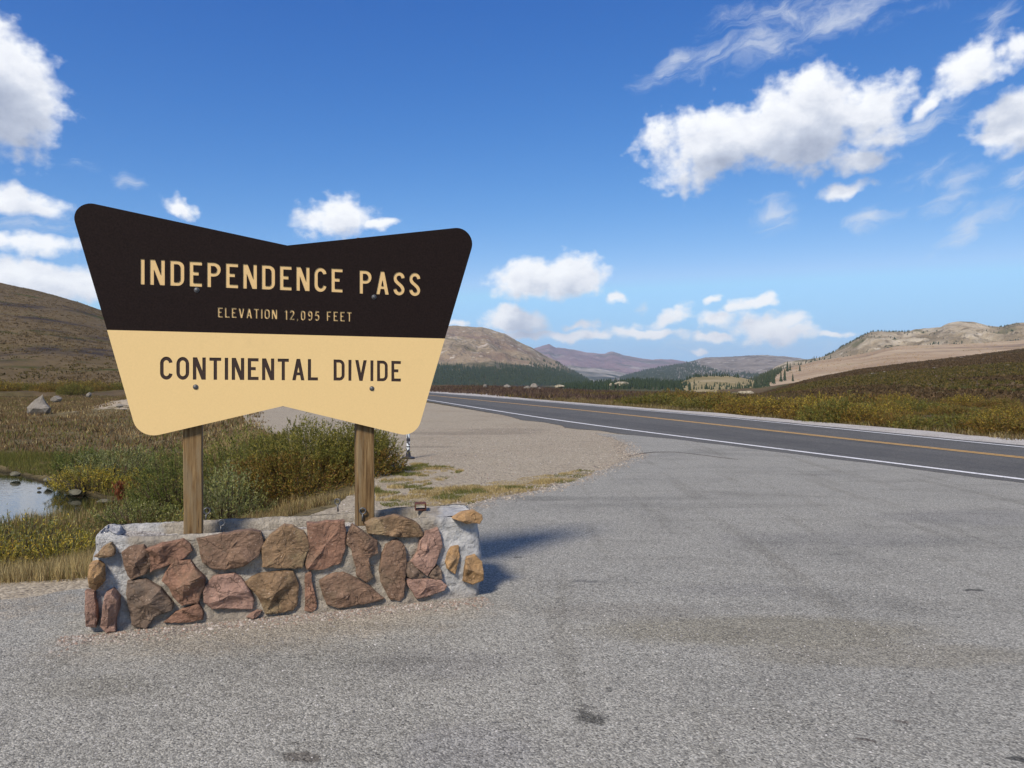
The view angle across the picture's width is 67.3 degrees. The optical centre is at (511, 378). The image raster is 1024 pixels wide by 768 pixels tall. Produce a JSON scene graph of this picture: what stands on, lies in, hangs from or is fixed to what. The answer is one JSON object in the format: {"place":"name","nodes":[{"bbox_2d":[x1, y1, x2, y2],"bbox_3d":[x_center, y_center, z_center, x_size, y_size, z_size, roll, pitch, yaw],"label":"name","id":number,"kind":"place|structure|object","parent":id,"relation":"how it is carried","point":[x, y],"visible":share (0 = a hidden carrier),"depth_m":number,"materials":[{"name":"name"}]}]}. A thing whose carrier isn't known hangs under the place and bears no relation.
{"place":"outdoors","nodes":[
{"label":"outdoors","id":0,"kind":"place"},
{"bbox_2d":[0,472,106,524],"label":"pond","id":1,"kind":"structure","parent":0,"point":[18,494],"depth_m":16.39,"materials":[{"name":"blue liquid"}]},
{"bbox_2d":[10,471,20,476],"bbox_3d":[-12.663,2.423,19.603,0.238,0.136,0.201,0,0,35],"label":"rock","id":2,"kind":"object","parent":1,"relation":"on","point":[15,474],"visible":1,"depth_m":19.55,"materials":[{"name":"grey stone"}]},
{"bbox_2d":[69,489,81,495],"bbox_3d":[-9.435,2.451,16.618,0.253,0.150,0.281,0,0,-31],"label":"rock","id":3,"kind":"object","parent":1,"relation":"on","point":[74,492],"visible":1,"depth_m":16.54,"materials":[{"name":"grey stone"}]},
{"bbox_2d":[96,499,113,503],"bbox_3d":[-8.258,2.481,15.586,0.355,0.102,0.315,0,0,0],"label":"rock","id":4,"kind":"object","parent":1,"relation":"on","point":[104,500],"visible":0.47,"depth_m":15.51,"materials":[{"name":"grey stone"}]},
{"bbox_2d":[0,283,121,384],"bbox_3d":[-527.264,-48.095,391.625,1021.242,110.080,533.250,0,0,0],"label":"tundra hill","id":5,"kind":"structure","parent":0,"point":[21,363],"depth_m":244.30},
{"bbox_2d":[0,283,121,384],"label":"tundra scrub","id":6,"kind":"object","parent":5,"relation":"on","point":[71,366],"visible":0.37,"depth_m":235.08,"materials":[{"name":"brown plant"}]},
{"bbox_2d":[0,403,632,598],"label":"gravel pullout","id":7,"kind":"structure","parent":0,"point":[437,416],"depth_m":17.31,"materials":[{"name":"gravel"}]},
{"bbox_2d":[402,434,414,458],"bbox_3d":[-2.095,1.116,15.532,0.260,0.992,0.254,0,0,0],"label":"marker post","id":8,"kind":"object","parent":7,"relation":"on","point":[408,445],"visible":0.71,"depth_m":15.50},
{"bbox_2d":[304,426,625,511],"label":"pullout pebbles","id":9,"kind":"object","parent":7,"relation":"on","point":[493,456],"visible":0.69,"depth_m":16.83,"materials":[{"name":"beige gravel"}]},
{"bbox_2d":[375,462,594,506],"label":"verge grass","id":10,"kind":"structure","parent":7,"relation":"on","point":[453,490],"depth_m":11.17,"materials":[{"name":"plant"}]},
{"bbox_2d":[439,432,648,509],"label":"edge gravel","id":11,"kind":"structure","parent":7,"relation":"on","point":[623,451],"depth_m":12.59,"materials":[{"name":"beige gravel"}]},
{"bbox_2d":[0,385,1022,579],"bbox_3d":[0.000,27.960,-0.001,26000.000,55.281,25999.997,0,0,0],"label":"ground","id":12,"kind":"structure","parent":0,"point":[112,408],"depth_m":30.27,"materials":[{"name":"green plant"}]},
{"bbox_2d":[0,379,22,390],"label":"willow shrub","id":13,"kind":"object","parent":12,"relation":"on","point":[13,387],"visible":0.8,"depth_m":115.88,"materials":[{"name":"green plant"}]},
{"bbox_2d":[0,525,50,568],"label":"willow shrub","id":14,"kind":"object","parent":12,"relation":"on","point":[7,555],"visible":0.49,"depth_m":8.42,"materials":[{"name":"green plant"}]},
{"bbox_2d":[17,382,42,389],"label":"willow shrub","id":15,"kind":"object","parent":12,"relation":"on","point":[27,386],"visible":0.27,"depth_m":122.05,"materials":[{"name":"green plant"}]},
{"bbox_2d":[27,395,50,415],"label":"rock","id":16,"kind":"object","parent":12,"relation":"on","point":[39,404],"visible":0.85,"depth_m":45.68,"materials":[{"name":"grey stone"}]},
{"bbox_2d":[28,380,58,390],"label":"willow shrub","id":17,"kind":"object","parent":12,"relation":"on","point":[39,386],"visible":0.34,"depth_m":118.42,"materials":[{"name":"green plant"}]},
{"bbox_2d":[0,503,95,560],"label":"willow shrub","id":18,"kind":"object","parent":12,"relation":"on","point":[29,540],"visible":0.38,"depth_m":9.74,"materials":[{"name":"green plant"}]},
{"bbox_2d":[8,526,98,566],"bbox_3d":[-5.011,1.933,8.574,1.231,0.590,1.228,0,0,-39],"label":"willow shrub","id":19,"kind":"object","parent":12,"relation":"on","point":[54,548],"visible":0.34,"depth_m":8.56,"materials":[{"name":"green plant"}]},
{"bbox_2d":[50,396,61,401],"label":"rock","id":20,"kind":"object","parent":12,"relation":"on","point":[56,399],"visible":1,"depth_m":54.82,"materials":[{"name":"grey stone"}]},
{"bbox_2d":[37,380,78,392],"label":"willow shrub","id":21,"kind":"object","parent":12,"relation":"on","point":[52,387],"visible":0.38,"depth_m":112.04,"materials":[{"name":"green plant"}]},
{"bbox_2d":[54,381,94,394],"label":"willow shrub","id":22,"kind":"object","parent":12,"relation":"on","point":[72,388],"visible":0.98,"depth_m":107.49,"materials":[{"name":"green plant"}]},
{"bbox_2d":[46,441,106,477],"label":"willow shrub","id":23,"kind":"object","parent":12,"relation":"on","point":[59,462],"visible":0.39,"depth_m":19.26,"materials":[{"name":"green plant"}]},
{"bbox_2d":[43,458,132,492],"bbox_3d":[-9.467,2.128,17.184,1.836,0.795,1.443,0,0,0],"label":"willow shrub","id":24,"kind":"object","parent":12,"relation":"on","point":[73,479],"visible":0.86,"depth_m":17.02,"materials":[{"name":"green plant"}]},
{"bbox_2d":[78,378,107,389],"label":"willow shrub","id":25,"kind":"object","parent":12,"relation":"on","point":[97,383],"visible":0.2,"depth_m":120.94,"materials":[{"name":"green plant"}]},
{"bbox_2d":[89,382,117,391],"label":"willow shrub","id":26,"kind":"object","parent":12,"relation":"on","point":[101,387],"visible":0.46,"depth_m":116.04,"materials":[{"name":"green plant"}]},
{"bbox_2d":[56,442,164,482],"bbox_3d":[-9.516,1.992,18.521,2.366,0.998,2.126,0,0,0],"label":"willow shrub","id":27,"kind":"object","parent":12,"relation":"on","point":[114,462],"visible":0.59,"depth_m":18.36,"materials":[{"name":"green plant"}]},
{"bbox_2d":[103,381,123,390],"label":"willow shrub","id":28,"kind":"object","parent":12,"relation":"on","point":[119,386],"visible":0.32,"depth_m":115.97,"materials":[{"name":"green plant"}]},
{"bbox_2d":[112,480,128,500],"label":"dock plant","id":29,"kind":"object","parent":12,"relation":"on","point":[118,491],"visible":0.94,"depth_m":14.57,"materials":[{"name":"brown plant"}]},
{"bbox_2d":[84,499,183,527],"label":"willow shrub","id":30,"kind":"object","parent":12,"relation":"on","point":[133,509],"visible":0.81,"depth_m":12.87,"materials":[{"name":"green plant"}]},
{"bbox_2d":[0,394,271,453],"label":"meadow grass","id":31,"kind":"structure","parent":12,"relation":"on","point":[25,402],"depth_m":33.41,"materials":[{"name":"brown plant"}]},
{"bbox_2d":[110,467,163,489],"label":"willow shrub","id":32,"kind":"object","parent":12,"relation":"on","point":[130,479],"visible":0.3,"depth_m":16.83,"materials":[{"name":"green plant"}]},
{"bbox_2d":[0,425,303,541],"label":"bank grass","id":33,"kind":"structure","parent":12,"relation":"on","point":[34,457],"depth_m":16.15,"materials":[{"name":"green plant"}]},
{"bbox_2d":[120,440,225,513],"bbox_3d":[-6.339,1.829,14.595,1.884,1.395,2.152,0,0,0],"label":"willow shrub","id":34,"kind":"object","parent":12,"relation":"on","point":[166,498],"visible":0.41,"depth_m":14.16,"materials":[{"name":"green plant"}]},
{"bbox_2d":[151,506,216,522],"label":"willow shrub","id":35,"kind":"object","parent":12,"relation":"on","point":[180,519],"visible":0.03,"depth_m":10.68,"materials":[{"name":"green plant"}]},
{"bbox_2d":[0,486,374,584],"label":"grass","id":36,"kind":"structure","parent":12,"relation":"on","point":[73,566],"depth_m":6.83,"materials":[{"name":"beige plant"}]},
{"bbox_2d":[176,458,277,519],"bbox_3d":[-4.204,1.731,11.304,1.422,1.153,1.566,0,0,-25],"label":"willow shrub","id":37,"kind":"object","parent":12,"relation":"on","point":[231,503],"visible":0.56,"depth_m":11.18,"materials":[{"name":"green plant"}]},
{"bbox_2d":[163,416,304,508],"bbox_3d":[-4.873,1.463,14.030,2.810,1.680,2.719,0,0,0],"label":"willow shrub","id":38,"kind":"object","parent":12,"relation":"on","point":[212,462],"visible":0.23,"depth_m":13.71,"materials":[{"name":"green plant"}]},
{"bbox_2d":[217,412,378,501],"bbox_3d":[-3.430,1.219,12.521,2.472,1.360,2.676,0,0,-39],"label":"willow shrub","id":39,"kind":"object","parent":12,"relation":"on","point":[272,460],"visible":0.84,"depth_m":12.08,"materials":[{"name":"green plant"}]},
{"bbox_2d":[304,421,411,480],"bbox_3d":[-2.625,1.123,13.245,1.860,1.138,2.260,0,0,0],"label":"willow shrub","id":40,"kind":"object","parent":12,"relation":"on","point":[382,453],"visible":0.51,"depth_m":12.84,"materials":[{"name":"green plant"}]},
{"bbox_2d":[612,392,688,405],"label":"willow shrub","id":41,"kind":"object","parent":12,"relation":"on","point":[643,399],"visible":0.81,"depth_m":48.50,"materials":[{"name":"green plant"}]},
{"bbox_2d":[649,388,701,402],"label":"willow shrub","id":42,"kind":"object","parent":12,"relation":"on","point":[683,393],"visible":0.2,"depth_m":53.49,"materials":[{"name":"green plant"}]},
{"bbox_2d":[661,394,738,409],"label":"willow shrub","id":43,"kind":"object","parent":12,"relation":"on","point":[682,403],"visible":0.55,"depth_m":42.30,"materials":[{"name":"green plant"}]},
{"bbox_2d":[694,389,733,401],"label":"willow shrub","id":44,"kind":"object","parent":12,"relation":"on","point":[709,393],"visible":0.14,"depth_m":49.06,"materials":[{"name":"green plant"}]},
{"bbox_2d":[429,391,1023,444],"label":"gravel shoulder","id":45,"kind":"object","parent":12,"relation":"on","point":[945,435],"visible":0.56,"depth_m":26.46},
{"bbox_2d":[430,384,1023,402],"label":"moor heath","id":46,"kind":"object","parent":12,"relation":"on","point":[527,392],"visible":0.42,"depth_m":88.16,"materials":[{"name":"green plant"}]},
{"bbox_2d":[697,392,761,408],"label":"willow shrub","id":47,"kind":"object","parent":12,"relation":"on","point":[722,397],"visible":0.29,"depth_m":42.19,"materials":[{"name":"green plant"}]},
{"bbox_2d":[712,394,769,413],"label":"willow shrub","id":48,"kind":"object","parent":12,"relation":"on","point":[726,407],"visible":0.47,"depth_m":36.67,"materials":[{"name":"green plant"}]},
{"bbox_2d":[739,391,754,393],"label":"rock","id":49,"kind":"object","parent":12,"relation":"on","point":[744,392],"visible":0.37,"depth_m":328.55,"materials":[{"name":"beige stone"}]},
{"bbox_2d":[734,395,803,416],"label":"willow shrub","id":50,"kind":"object","parent":12,"relation":"on","point":[774,404],"visible":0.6,"depth_m":34.53,"materials":[{"name":"green plant"}]},
{"bbox_2d":[751,396,794,403],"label":"willow shrub","id":51,"kind":"object","parent":12,"relation":"on","point":[775,399],"visible":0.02,"depth_m":42.43,"materials":[{"name":"green plant"}]},
{"bbox_2d":[536,396,1023,440],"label":"roadside growth","id":52,"kind":"object","parent":12,"relation":"on","point":[606,401],"visible":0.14,"depth_m":34.49,"materials":[{"name":"green plant"}]},
{"bbox_2d":[776,393,830,419],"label":"willow shrub","id":53,"kind":"object","parent":12,"relation":"on","point":[791,407],"visible":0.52,"depth_m":31.45,"materials":[{"name":"green plant"}]},
{"bbox_2d":[791,389,844,411],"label":"willow shrub","id":54,"kind":"object","parent":12,"relation":"on","point":[819,396],"visible":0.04,"depth_m":33.80,"materials":[{"name":"green plant"}]},
{"bbox_2d":[807,401,871,421],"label":"willow shrub","id":55,"kind":"object","parent":12,"relation":"on","point":[834,411],"visible":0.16,"depth_m":29.40,"materials":[{"name":"green plant"}]},
{"bbox_2d":[794,395,885,422],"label":"willow shrub","id":56,"kind":"object","parent":12,"relation":"on","point":[804,417],"visible":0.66,"depth_m":29.09,"materials":[{"name":"green plant"}]},
{"bbox_2d":[828,390,896,408],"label":"willow shrub","id":57,"kind":"object","parent":12,"relation":"on","point":[868,400],"visible":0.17,"depth_m":36.25,"materials":[{"name":"green plant"}]},
{"bbox_2d":[835,401,895,424],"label":"willow shrub","id":58,"kind":"object","parent":12,"relation":"on","point":[864,409],"visible":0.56,"depth_m":28.20,"materials":[{"name":"green plant"}]},
{"bbox_2d":[869,409,926,426],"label":"willow shrub","id":59,"kind":"object","parent":12,"relation":"on","point":[895,416],"visible":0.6,"depth_m":26.88,"materials":[{"name":"green plant"}]},
{"bbox_2d":[878,390,920,402],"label":"willow shrub","id":60,"kind":"object","parent":12,"relation":"on","point":[894,396],"visible":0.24,"depth_m":52.40,"materials":[{"name":"green plant"}]},
{"bbox_2d":[883,397,944,411],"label":"willow shrub","id":61,"kind":"object","parent":12,"relation":"on","point":[918,406],"visible":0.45,"depth_m":42.09,"materials":[{"name":"green plant"}]},
{"bbox_2d":[885,410,995,431],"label":"willow shrub","id":62,"kind":"object","parent":12,"relation":"on","point":[929,421],"visible":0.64,"depth_m":24.73,"materials":[{"name":"green plant"}]},
{"bbox_2d":[922,404,973,415],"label":"willow shrub","id":63,"kind":"object","parent":12,"relation":"on","point":[948,409],"visible":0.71,"depth_m":37.73,"materials":[{"name":"green plant"}]},
{"bbox_2d":[938,392,994,405],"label":"willow shrub","id":64,"kind":"object","parent":12,"relation":"on","point":[963,400],"visible":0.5,"depth_m":52.33,"materials":[{"name":"green plant"}]},
{"bbox_2d":[949,412,1023,434],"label":"willow shrub","id":65,"kind":"object","parent":12,"relation":"on","point":[969,423],"visible":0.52,"depth_m":23.57,"materials":[{"name":"green plant"}]},
{"bbox_2d":[966,396,1023,407],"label":"willow shrub","id":66,"kind":"object","parent":12,"relation":"on","point":[990,403],"visible":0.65,"depth_m":49.03,"materials":[{"name":"green plant"}]},
{"bbox_2d":[970,412,1023,434],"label":"willow shrub","id":67,"kind":"object","parent":12,"relation":"on","point":[1008,426],"visible":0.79,"depth_m":22.80,"materials":[{"name":"green plant"}]},
{"bbox_2d":[979,403,1023,421],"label":"willow shrub","id":68,"kind":"object","parent":12,"relation":"on","point":[1013,413],"visible":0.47,"depth_m":29.38,"materials":[{"name":"green plant"}]},
{"bbox_2d":[0,433,1023,767],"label":"parking lot","id":69,"kind":"structure","parent":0,"point":[974,715],"depth_m":4.50,"materials":[{"name":"grey asphalt"}]},
{"bbox_2d":[48,596,493,655],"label":"loose gravel","id":70,"kind":"structure","parent":69,"relation":"on","point":[286,618],"depth_m":5.05,"materials":[{"name":"beige gravel"}]},
{"bbox_2d":[85,498,483,632],"bbox_3d":[-1.533,1.271,5.480,2.660,0.732,0.694,0,0,-20],"label":"stone planter","id":71,"kind":"object","parent":69,"relation":"on","point":[150,575],"visible":0.99,"depth_m":5.22,"materials":[{"name":"brown stone"}]},
{"bbox_2d":[74,203,471,533],"bbox_3d":[-1.579,0.084,5.435,2.650,2.433,0.181,0,0,-19],"label":"pass sign","id":72,"kind":"object","parent":71,"relation":"on","point":[205,325],"visible":0.99,"depth_m":5.31,"materials":[{"name":"wood"}]},
{"bbox_2d":[0,508,943,767],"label":"surface chips","id":73,"kind":"object","parent":69,"relation":"on","point":[494,722],"visible":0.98,"depth_m":4.23,"materials":[{"name":"grey gravel"}]},
{"bbox_2d":[630,452,738,459],"bbox_3d":[3.628,1.597,16.162,2.186,0.002,1.284,0,0,17],"label":"asphalt crack","id":74,"kind":"object","parent":69,"relation":"on","point":[680,452],"visible":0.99,"depth_m":16.23,"materials":[{"name":"black asphalt"}]},
{"bbox_2d":[0,0,1023,361],"label":"sky","id":75,"kind":"structure","parent":0,"point":[682,180],"materials":[{"name":"blue"}]},
{"bbox_2d":[434,326,593,384],"bbox_3d":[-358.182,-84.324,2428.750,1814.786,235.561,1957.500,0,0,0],"label":"mountain","id":76,"kind":"structure","parent":0,"point":[471,346],"depth_m":2130.62,"materials":[{"name":"beige stone"}]},
{"bbox_2d":[432,357,592,384],"bbox_3d":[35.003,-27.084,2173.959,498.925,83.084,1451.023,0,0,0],"label":"mountain forest","id":77,"kind":"object","parent":76,"relation":"on","point":[563,376],"visible":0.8,"depth_m":1591.69,"materials":[{"name":"green plant"}]},
{"bbox_2d":[565,365,628,381],"bbox_3d":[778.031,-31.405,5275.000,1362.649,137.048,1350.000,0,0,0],"label":"shoulder","id":78,"kind":"object","parent":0,"point":[593,374],"visible":0.3,"depth_m":5226.14},
{"bbox_2d":[533,344,685,373],"bbox_3d":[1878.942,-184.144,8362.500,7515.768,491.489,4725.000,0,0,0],"label":"distant range","id":79,"kind":"structure","parent":0,"point":[614,361],"depth_m":8332.88,"materials":[{"name":"stone"}]},
{"bbox_2d":[547,383,686,391],"bbox_3d":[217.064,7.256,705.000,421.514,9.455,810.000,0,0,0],"label":"wooded rise","id":80,"kind":"structure","parent":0,"point":[638,390],"depth_m":517.66,"materials":[{"name":"green plant"}]},
{"bbox_2d":[560,376,763,390],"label":"valley forest","id":81,"kind":"object","parent":80,"relation":"on","point":[665,384],"visible":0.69,"depth_m":563.37,"materials":[{"name":"green plant"}]},
{"bbox_2d":[613,355,805,380],"bbox_3d":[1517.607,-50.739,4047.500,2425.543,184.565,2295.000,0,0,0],"label":"mountain ridge","id":82,"kind":"structure","parent":0,"point":[751,364],"depth_m":3969.89,"materials":[{"name":"grey stone"}]},
{"bbox_2d":[619,360,761,380],"bbox_3d":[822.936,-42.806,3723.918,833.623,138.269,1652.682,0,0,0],"label":"ridge forest","id":83,"kind":"object","parent":82,"relation":"on","point":[650,373],"visible":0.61,"depth_m":3507.01,"materials":[{"name":"green plant"}]},
{"bbox_2d":[681,376,753,391],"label":"meadow knoll","id":84,"kind":"structure","parent":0,"point":[732,381],"depth_m":634.25,"materials":[{"name":"beige plant"}]},
{"bbox_2d":[686,372,738,379],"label":"knoll forest","id":85,"kind":"object","parent":84,"relation":"on","point":[706,375],"visible":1,"depth_m":742.31,"materials":[{"name":"green plant"}]},
{"bbox_2d":[427,392,1023,482],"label":"road","id":86,"kind":"structure","parent":0,"point":[975,461],"depth_m":21.30,"materials":[{"name":"grey asphalt"}]},
{"bbox_2d":[427,399,1023,479],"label":"white edge line","id":87,"kind":"object","parent":86,"relation":"on","point":[778,448],"visible":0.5,"depth_m":16.86,"materials":[{"name":"paint"}]},
{"bbox_2d":[431,395,1020,457],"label":"yellow centre line","id":88,"kind":"object","parent":86,"relation":"on","point":[787,432],"visible":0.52,"depth_m":21.62,"materials":[{"name":"paint"}]},
{"bbox_2d":[440,393,1020,446],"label":"white edge line","id":89,"kind":"object","parent":86,"relation":"on","point":[805,425],"visible":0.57,"depth_m":25.18,"materials":[{"name":"paint"}]},
{"bbox_2d":[717,350,1023,400],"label":"hillside","id":90,"kind":"structure","parent":0,"point":[759,390],"depth_m":174.58,"materials":[{"name":"brown plant"}]},
{"bbox_2d":[755,348,1023,399],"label":"hillside scrub","id":91,"kind":"object","parent":90,"relation":"on","point":[883,385],"visible":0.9,"depth_m":127.21,"materials":[{"name":"brown plant"}]},
{"bbox_2d":[762,340,1023,386],"bbox_3d":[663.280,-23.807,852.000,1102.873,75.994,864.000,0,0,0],"label":"sunlit slope","id":92,"kind":"structure","parent":0,"point":[943,350],"depth_m":852.97,"materials":[{"name":"beige soil"}]},
{"bbox_2d":[765,371,769,385],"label":"spruce tree","id":93,"kind":"object","parent":92,"relation":"on","point":[767,381],"visible":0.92,"depth_m":564.06,"materials":[{"name":"green plant"}]},
{"bbox_2d":[719,354,830,388],"bbox_3d":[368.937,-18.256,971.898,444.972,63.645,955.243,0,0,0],"label":"slope forest","id":94,"kind":"object","parent":92,"relation":"on","point":[759,377],"visible":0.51,"depth_m":820.40,"materials":[{"name":"green plant"}]},
{"bbox_2d":[777,340,1021,379],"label":"slope scrub","id":95,"kind":"object","parent":92,"relation":"on","point":[890,358],"visible":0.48,"depth_m":839.27,"materials":[{"name":"green plant"}]},
{"bbox_2d":[773,321,1023,369],"bbox_3d":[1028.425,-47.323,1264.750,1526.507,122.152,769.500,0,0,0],"label":"crag hill","id":96,"kind":"structure","parent":0,"point":[960,331],"depth_m":1324.70,"materials":[{"name":"beige stone"}]},
{"bbox_2d":[825,322,1018,356],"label":"crag scrub","id":97,"kind":"object","parent":96,"relation":"on","point":[907,334],"visible":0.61,"depth_m":1423.07,"materials":[{"name":"plant"}]}
]}

